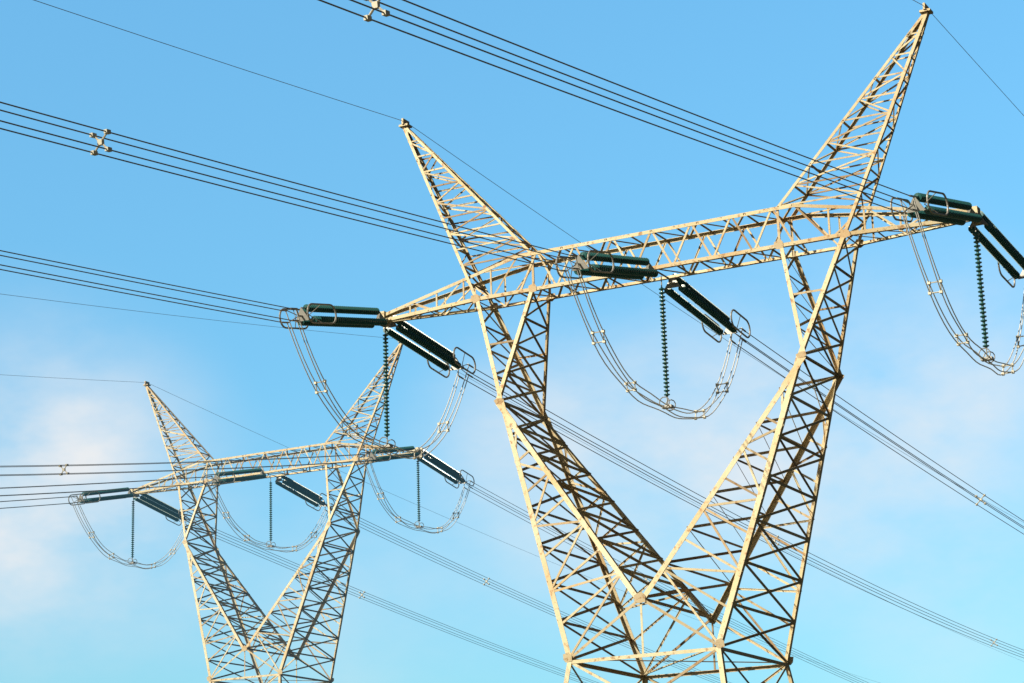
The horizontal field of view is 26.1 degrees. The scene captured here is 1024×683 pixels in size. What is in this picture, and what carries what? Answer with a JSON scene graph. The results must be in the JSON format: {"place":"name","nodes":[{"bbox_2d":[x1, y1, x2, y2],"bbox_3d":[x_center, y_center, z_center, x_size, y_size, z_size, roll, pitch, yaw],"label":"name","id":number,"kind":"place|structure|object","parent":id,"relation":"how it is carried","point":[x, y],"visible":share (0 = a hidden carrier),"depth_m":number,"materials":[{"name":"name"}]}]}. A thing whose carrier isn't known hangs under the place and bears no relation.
{"place":"outdoors","nodes":[
{"label":"outdoors","id":0,"kind":"place"},
{"bbox_2d":[58,464,648,598],"bbox_3d":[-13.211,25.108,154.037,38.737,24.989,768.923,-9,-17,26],"label":"bundle spacers","id":1,"kind":"object","parent":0,"point":[64,469],"visible":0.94,"depth_m":156.22,"materials":[{"name":"beige metal"}]},
{"bbox_2d":[0,454,867,682],"bbox_3d":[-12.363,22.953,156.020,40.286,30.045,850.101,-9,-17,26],"label":"conductors","id":2,"kind":"object","parent":1,"relation":"on","point":[350,522],"visible":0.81,"depth_m":164.85,"materials":[{"name":"grey"}]},
{"bbox_2d":[0,0,1023,682],"label":"sky","id":3,"kind":"structure","parent":0,"point":[785,74],"materials":[{"name":"blue"}]},
{"bbox_2d":[89,0,1023,646],"bbox_3d":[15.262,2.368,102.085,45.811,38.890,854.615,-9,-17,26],"label":"bundle spacers","id":4,"kind":"object","parent":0,"point":[367,18],"visible":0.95,"depth_m":77.16,"materials":[{"name":"beige metal"}]},
{"bbox_2d":[0,0,1023,657],"bbox_3d":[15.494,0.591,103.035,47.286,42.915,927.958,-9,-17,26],"label":"conductors","id":5,"kind":"object","parent":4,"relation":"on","point":[488,234],"visible":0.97,"depth_m":64.58,"materials":[{"name":"grey"}]},
{"label":"ground","id":6,"kind":"structure","parent":0,"visible":0},
{"bbox_2d":[130,342,420,682],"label":"tower","id":7,"kind":"structure","parent":6,"relation":"on","point":[288,651],"depth_m":154.00,"materials":[{"name":"metal"}]},
{"bbox_2d":[68,449,474,564],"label":"line hardware","id":8,"kind":"object","parent":7,"relation":"attached to","point":[279,478],"visible":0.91,"depth_m":155.40,"materials":[{"name":"grey metal"}]},
{"bbox_2d":[71,454,470,568],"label":"jumpers","id":9,"kind":"object","parent":8,"relation":"hanging from","point":[266,543],"visible":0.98,"depth_m":154.91,"materials":[{"name":"white metal"}]},
{"bbox_2d":[80,446,464,557],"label":"insulator strings","id":10,"kind":"object","parent":8,"relation":"attached to","point":[166,510],"visible":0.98,"depth_m":156.88,"materials":[{"name":"green glass"}]},
{"bbox_2d":[3,294,1023,682],"bbox_3d":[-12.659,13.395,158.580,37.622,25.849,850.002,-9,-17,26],"label":"earth wires","id":11,"kind":"object","parent":7,"relation":"attached to","point":[393,494],"visible":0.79,"depth_m":169.69,"materials":[{"name":"grey metal"}]},
{"bbox_2d":[381,2,980,682],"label":"tower","id":12,"kind":"structure","parent":6,"relation":"on","point":[789,384],"depth_m":80.48,"materials":[{"name":"metal"}]},
{"bbox_2d":[34,0,1023,522],"bbox_3d":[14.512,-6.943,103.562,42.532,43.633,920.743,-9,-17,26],"label":"earth wires","id":13,"kind":"object","parent":12,"relation":"attached to","point":[498,186],"visible":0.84,"depth_m":86.87,"materials":[{"name":"grey metal"}]},
{"bbox_2d":[279,190,1023,449],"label":"line hardware","id":14,"kind":"object","parent":12,"relation":"attached to","point":[305,316],"visible":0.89,"depth_m":81.82,"materials":[{"name":"grey metal"}]},
{"bbox_2d":[299,193,1023,436],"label":"insulator strings","id":15,"kind":"object","parent":14,"relation":"attached to","point":[445,354],"visible":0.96,"depth_m":82.20,"materials":[{"name":"green glass"}]},
{"bbox_2d":[285,197,1023,458],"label":"jumpers","id":16,"kind":"object","parent":12,"relation":"attached to","point":[713,402],"visible":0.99,"depth_m":80.68,"materials":[{"name":"white metal"}]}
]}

